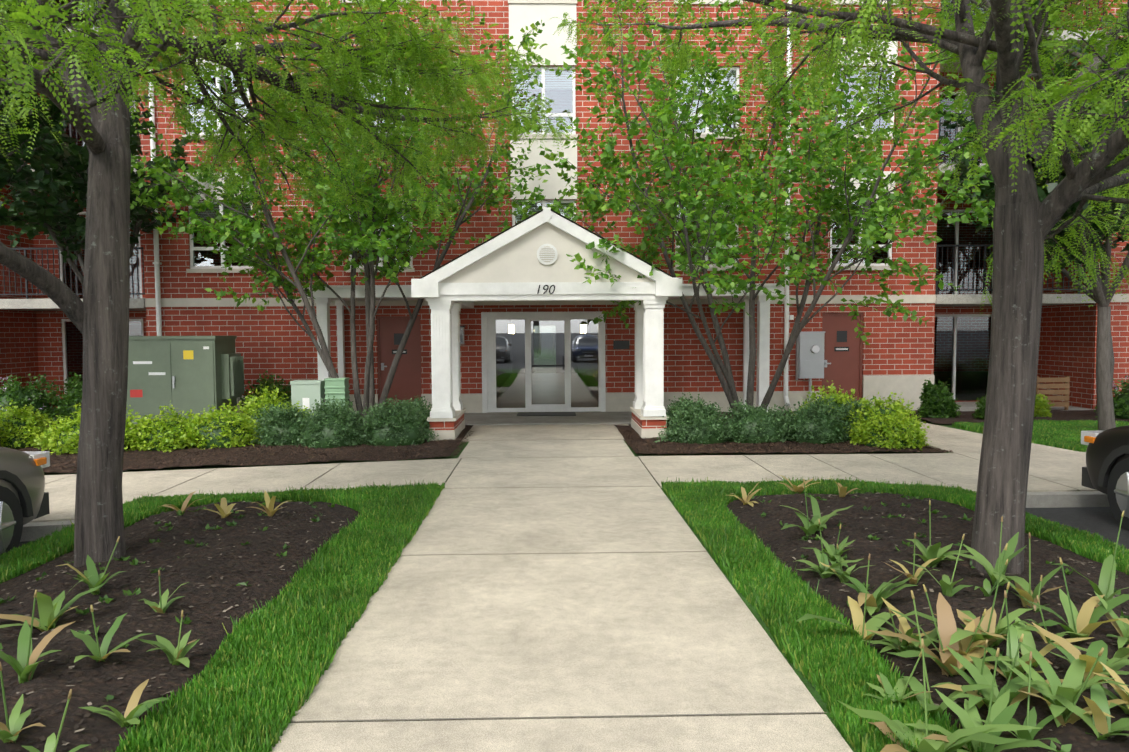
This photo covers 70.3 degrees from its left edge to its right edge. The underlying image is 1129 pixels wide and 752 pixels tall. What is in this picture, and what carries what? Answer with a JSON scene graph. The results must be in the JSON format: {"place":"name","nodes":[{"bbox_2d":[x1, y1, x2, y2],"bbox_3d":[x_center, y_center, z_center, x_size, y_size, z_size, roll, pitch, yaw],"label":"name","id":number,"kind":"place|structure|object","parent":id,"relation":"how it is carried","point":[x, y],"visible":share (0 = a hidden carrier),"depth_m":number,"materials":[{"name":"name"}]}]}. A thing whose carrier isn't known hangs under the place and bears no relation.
{"place":"outdoors","nodes":[
{"label":"outdoors","id":0,"kind":"place"},
{"bbox_2d":[0,0,574,566],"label":"locust","id":1,"kind":"object","parent":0,"point":[329,57],"depth_m":6.41},
{"bbox_2d":[79,0,591,427],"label":"ornamental tree","id":2,"kind":"object","parent":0,"point":[252,230],"depth_m":13.61,"materials":[{"name":"green plant"}]},
{"bbox_2d":[44,371,1061,751],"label":"edging","id":3,"kind":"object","parent":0,"point":[980,391],"depth_m":11.37,"materials":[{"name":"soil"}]},
{"bbox_2d":[0,373,62,423],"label":"shrub leaves","id":4,"kind":"object","parent":3,"relation":"on","point":[44,394],"depth_m":15.26,"materials":[{"name":"green plant"}]},
{"bbox_2d":[51,372,82,422],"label":"shrub leaves","id":5,"kind":"object","parent":3,"relation":"on","point":[76,390],"depth_m":15.50,"materials":[{"name":"green plant"}]},
{"bbox_2d":[32,402,140,455],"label":"spirea leaves","id":6,"kind":"object","parent":3,"relation":"on","point":[50,443],"depth_m":11.74,"materials":[{"name":"green plant"}]},
{"bbox_2d":[0,74,204,284],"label":"cottonwood tree","id":7,"kind":"object","parent":3,"relation":"on","point":[76,270],"visible":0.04,"depth_m":14.51,"materials":[{"name":"green plant"}]},
{"bbox_2d":[0,501,359,751],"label":"soil bed","id":8,"kind":"object","parent":3,"relation":"on","point":[55,676],"visible":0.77,"depth_m":4.93,"materials":[{"name":"brown soil"}]},
{"bbox_2d":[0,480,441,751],"bbox_3d":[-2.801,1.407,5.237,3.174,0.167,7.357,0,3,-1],"label":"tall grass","id":9,"kind":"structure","parent":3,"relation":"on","point":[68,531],"depth_m":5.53,"materials":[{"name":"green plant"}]},
{"bbox_2d":[0,482,444,751],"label":"grass","id":10,"kind":"structure","parent":3,"relation":"on","point":[220,674],"depth_m":4.60,"materials":[{"name":"green plant"}]},
{"bbox_2d":[17,413,472,472],"bbox_3d":[-8.905,1.026,13.557,14.500,0.054,11.200,0,3,-1],"label":"mulch bed","id":11,"kind":"object","parent":3,"relation":"on","point":[297,455],"visible":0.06,"depth_m":11.37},
{"bbox_2d":[0,400,54,448],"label":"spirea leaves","id":12,"kind":"object","parent":11,"relation":"on","point":[28,415],"depth_m":12.24,"materials":[{"name":"green plant"}]},
{"bbox_2d":[124,401,197,452],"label":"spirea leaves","id":13,"kind":"object","parent":11,"relation":"on","point":[142,426],"depth_m":11.91,"materials":[{"name":"green plant"}]},
{"bbox_2d":[126,336,243,428],"bbox_3d":[-7.168,0.114,14.938,2.130,1.720,1.220,0,3,-1],"label":"pad transformer","id":14,"kind":"object","parent":11,"relation":"on","point":[196,374],"visible":0.75,"depth_m":14.44,"materials":[{"name":"metal"}]},
{"bbox_2d":[175,399,264,449],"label":"spirea leaves","id":15,"kind":"object","parent":11,"relation":"on","point":[215,414],"depth_m":12.11,"materials":[{"name":"green plant"}]},
{"bbox_2d":[13,430,473,472],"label":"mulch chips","id":16,"kind":"object","parent":11,"relation":"on","point":[244,455],"visible":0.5,"depth_m":11.33,"materials":[{"name":"brown wood"}]},
{"bbox_2d":[237,371,290,415],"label":"shrub leaves","id":17,"kind":"object","parent":11,"relation":"on","point":[277,385],"depth_m":15.96,"materials":[{"name":"green plant"}]},
{"bbox_2d":[249,401,310,446],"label":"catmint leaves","id":18,"kind":"object","parent":11,"relation":"on","point":[277,414],"depth_m":12.38,"materials":[{"name":"green plant"}]},
{"bbox_2d":[285,390,291,410],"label":"shrub leaves","id":19,"kind":"object","parent":11,"relation":"on","point":[289,394],"visible":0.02,"depth_m":15.88,"materials":[{"name":"green plant"}]},
{"bbox_2d":[290,380,324,414],"bbox_3d":[-4.479,0.544,14.033,0.524,0.930,0.324,0,3,-1],"label":"cable pedestal","id":20,"kind":"object","parent":11,"relation":"on","point":[306,393],"visible":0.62,"depth_m":13.87,"materials":[{"name":"green metal"}]},
{"bbox_2d":[292,394,367,448],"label":"catmint leaves","id":21,"kind":"object","parent":11,"relation":"on","point":[329,410],"depth_m":12.19,"materials":[{"name":"green plant"}]},
{"bbox_2d":[324,378,349,412],"bbox_3d":[-3.979,0.521,14.043,0.364,0.970,0.324,0,3,-1],"label":"telecom pedestal","id":22,"kind":"object","parent":11,"relation":"on","point":[337,388],"visible":0.4,"depth_m":13.88,"materials":[{"name":"green metal"}]},
{"bbox_2d":[349,395,438,446],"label":"catmint leaves","id":23,"kind":"object","parent":11,"relation":"on","point":[377,411],"depth_m":12.30,"materials":[{"name":"green plant"}]},
{"bbox_2d":[398,395,431,437],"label":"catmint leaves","id":24,"kind":"object","parent":11,"relation":"on","point":[423,408],"depth_m":13.36,"materials":[{"name":"green plant"}]},
{"bbox_2d":[239,381,313,436],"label":"spirea leaves","id":25,"kind":"object","parent":3,"relation":"on","point":[252,406],"depth_m":13.11,"materials":[{"name":"green plant"}]},
{"bbox_2d":[302,207,785,440],"bbox_3d":[-0.365,-0.913,14.787,9.300,3.710,4.322,0,3,-1],"label":"entrance porch","id":26,"kind":"object","parent":3,"relation":"on","point":[523,260],"visible":0.94,"depth_m":12.74,"materials":[{"name":"paint"}]},
{"bbox_2d":[537,285,554,293],"bbox_3d":[-0.291,-1.369,12.686,0.288,0.147,0.016,0,3,-1],"label":"house number","id":27,"kind":"object","parent":26,"relation":"attached to","point":[547,289],"visible":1,"depth_m":12.68,"materials":[{"name":"black metal"}]},
{"bbox_2d":[29,401,1097,751],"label":"concrete walks","id":28,"kind":"structure","parent":3,"relation":"on","point":[591,615],"depth_m":5.11,"materials":[{"name":"beige concrete"}]},
{"bbox_2d":[45,439,1075,721],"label":"walk joints","id":29,"kind":"object","parent":28,"relation":"on","point":[531,553],"visible":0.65,"depth_m":3.64,"materials":[{"name":"grey concrete"}]},
{"bbox_2d":[0,0,1128,412],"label":"apartment building","id":30,"kind":"structure","parent":3,"relation":"on","point":[40,332],"depth_m":16.91,"materials":[{"name":"brick"}]},
{"bbox_2d":[148,0,825,415],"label":"wall fittings","id":31,"kind":"object","parent":30,"relation":"attached to","point":[810,354],"depth_m":16.89,"materials":[{"name":"white metal"}]},
{"bbox_2d":[0,475,1128,751],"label":"plants","id":32,"kind":"object","parent":3,"relation":"on","point":[1092,669],"visible":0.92,"depth_m":3.91,"materials":[{"name":"green plant"}]},
{"bbox_2d":[377,311,862,412],"bbox_3d":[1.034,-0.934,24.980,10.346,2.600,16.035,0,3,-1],"label":"doors","id":33,"kind":"structure","parent":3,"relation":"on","point":[543,361],"depth_m":17.04,"materials":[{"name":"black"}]},
{"bbox_2d":[718,397,797,443],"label":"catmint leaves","id":34,"kind":"object","parent":3,"relation":"on","point":[743,411],"depth_m":12.23,"materials":[{"name":"green plant"}]},
{"bbox_2d":[615,411,944,453],"bbox_3d":[3.133,0.923,14.180,4.400,0.050,5.800,0,3,-1],"label":"mulch bed","id":35,"kind":"object","parent":3,"relation":"on","point":[622,427],"visible":0.1,"depth_m":11.89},
{"bbox_2d":[666,396,706,430],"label":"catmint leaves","id":36,"kind":"object","parent":35,"relation":"on","point":[677,404],"depth_m":13.49,"materials":[{"name":"green plant"}]},
{"bbox_2d":[618,428,953,453],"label":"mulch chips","id":37,"kind":"object","parent":35,"relation":"on","point":[789,449],"visible":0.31,"depth_m":11.73,"materials":[{"name":"brown wood"}]},
{"bbox_2d":[653,392,739,444],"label":"catmint leaves","id":38,"kind":"object","parent":37,"relation":"on","point":[709,411],"depth_m":12.33,"materials":[{"name":"green plant"}]},
{"bbox_2d":[850,404,931,451],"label":"spirea leaves","id":39,"kind":"object","parent":37,"relation":"on","point":[917,432],"depth_m":11.73,"materials":[{"name":"green plant"}]},
{"bbox_2d":[776,395,855,443],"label":"catmint leaves","id":40,"kind":"object","parent":35,"relation":"on","point":[820,409],"depth_m":12.21,"materials":[{"name":"green plant"}]},
{"bbox_2d":[794,380,871,414],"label":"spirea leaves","id":41,"kind":"object","parent":35,"relation":"on","point":[837,397],"depth_m":13.12,"materials":[{"name":"green plant"}]},
{"bbox_2d":[830,398,873,441],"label":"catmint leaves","id":42,"kind":"object","parent":35,"relation":"on","point":[845,410],"depth_m":12.47,"materials":[{"name":"green plant"}]},
{"bbox_2d":[842,392,927,443],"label":"spirea leaves","id":43,"kind":"object","parent":35,"relation":"on","point":[907,411],"depth_m":12.24,"materials":[{"name":"green plant"}]},
{"bbox_2d":[663,475,959,710],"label":"tall grass","id":44,"kind":"structure","parent":3,"relation":"on","point":[807,594],"depth_m":5.86,"materials":[{"name":"green plant"}]},
{"bbox_2d":[661,478,1128,751],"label":"grass","id":45,"kind":"structure","parent":3,"relation":"on","point":[857,664],"depth_m":5.05,"materials":[{"name":"green plant"}]},
{"bbox_2d":[727,492,1128,751],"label":"soil bed","id":46,"kind":"object","parent":3,"relation":"on","point":[1068,733],"visible":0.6,"depth_m":5.38,"materials":[{"name":"brown soil"}]},
{"bbox_2d":[0,491,1128,751],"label":"bed weeds","id":47,"kind":"object","parent":46,"relation":"on","point":[234,523],"visible":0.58,"depth_m":6.01,"materials":[{"name":"green plant"}]},
{"bbox_2d":[550,0,1128,574],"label":"locust","id":48,"kind":"object","parent":46,"relation":"on","point":[1025,220],"depth_m":5.32},
{"bbox_2d":[916,378,964,417],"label":"shrub leaves","id":49,"kind":"object","parent":3,"relation":"on","point":[944,397],"depth_m":15.63,"materials":[{"name":"green plant"}]},
{"bbox_2d":[910,409,1128,423],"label":"mulch bed","id":50,"kind":"object","parent":3,"relation":"on","point":[1076,415],"visible":0.29,"depth_m":15.56,"materials":[{"name":"brown soil"}]},
{"bbox_2d":[971,394,986,418],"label":"shrub leaves","id":51,"kind":"object","parent":50,"relation":"on","point":[981,405],"depth_m":15.53,"materials":[{"name":"green plant"}]},
{"bbox_2d":[943,1,1128,430],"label":"tree","id":52,"kind":"object","parent":3,"relation":"on","point":[1105,413],"visible":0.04,"depth_m":12.92,"materials":[{"name":"brown plant"}]},
{"bbox_2d":[937,0,1128,278],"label":"tree leaves","id":53,"kind":"object","parent":52,"relation":"attached to","point":[1045,192],"visible":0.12,"depth_m":12.28,"materials":[{"name":"green plant"}]},
{"bbox_2d":[949,140,1128,415],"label":"tree","id":54,"kind":"object","parent":3,"relation":"on","point":[1066,273],"visible":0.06,"depth_m":15.83,"materials":[{"name":"brown plant"}]},
{"bbox_2d":[938,28,1128,272],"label":"tree leaves","id":55,"kind":"object","parent":54,"relation":"attached to","point":[980,226],"visible":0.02,"depth_m":16.19,"materials":[{"name":"green plant"}]},
{"bbox_2d":[952,419,1128,451],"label":"lawn grass blades","id":56,"kind":"object","parent":3,"relation":"on","point":[1064,434],"depth_m":13.40,"materials":[{"name":"green plant"}]},
{"bbox_2d":[1034,394,1054,416],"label":"shrub leaves","id":57,"kind":"object","parent":3,"relation":"on","point":[1042,407],"depth_m":15.60,"materials":[{"name":"green plant"}]},
{"bbox_2d":[1036,376,1069,409],"bbox_3d":[10.419,0.377,17.123,0.710,0.750,0.100,0,3,-1],"label":"wooden bench","id":58,"kind":"object","parent":3,"relation":"on","point":[1066,391],"visible":0.67,"depth_m":17.07,"materials":[{"name":"brown wood"}]},
{"bbox_2d":[1094,375,1128,418],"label":"shrub leaves","id":59,"kind":"object","parent":3,"relation":"on","point":[1124,388],"depth_m":15.45,"materials":[{"name":"green plant"}]},
{"bbox_2d":[18,507,1128,549],"bbox_3d":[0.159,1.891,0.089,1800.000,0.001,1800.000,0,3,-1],"label":"ground sheet","id":60,"kind":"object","parent":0,"point":[1101,521],"depth_m":7.95,"materials":[{"name":"concrete"}]},
{"bbox_2d":[0,447,44,524],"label":"car","id":61,"kind":"object","parent":60,"relation":"on","point":[25,469],"visible":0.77,"depth_m":6.87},
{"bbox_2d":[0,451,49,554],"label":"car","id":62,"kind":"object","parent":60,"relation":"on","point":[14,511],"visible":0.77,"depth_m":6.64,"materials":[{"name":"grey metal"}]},
{"bbox_2d":[0,3,93,446],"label":"tree","id":63,"kind":"object","parent":60,"relation":"on","point":[13,151],"visible":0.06,"depth_m":11.69,"materials":[{"name":"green plant"}]},
{"bbox_2d":[0,0,165,196],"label":"tree leaves","id":64,"kind":"object","parent":63,"relation":"attached to","point":[75,153],"visible":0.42,"depth_m":11.68,"materials":[{"name":"green plant"}]},
{"bbox_2d":[20,491,1109,541],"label":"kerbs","id":65,"kind":"structure","parent":60,"relation":"on","point":[33,531],"depth_m":8.48,"materials":[{"name":"concrete"}]},
{"bbox_2d":[1081,430,1128,530],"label":"car","id":66,"kind":"object","parent":60,"relation":"on","point":[1116,482],"visible":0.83,"depth_m":7.64,"materials":[{"name":"black rubber"}]},
{"bbox_2d":[1086,425,1128,493],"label":"car fender","id":67,"kind":"object","parent":60,"relation":"on","point":[1103,446],"visible":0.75,"depth_m":7.89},
{"bbox_2d":[501,0,994,412],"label":"ornamental tree","id":68,"kind":"object","parent":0,"point":[868,235],"depth_m":12.89,"materials":[{"name":"green plant"}]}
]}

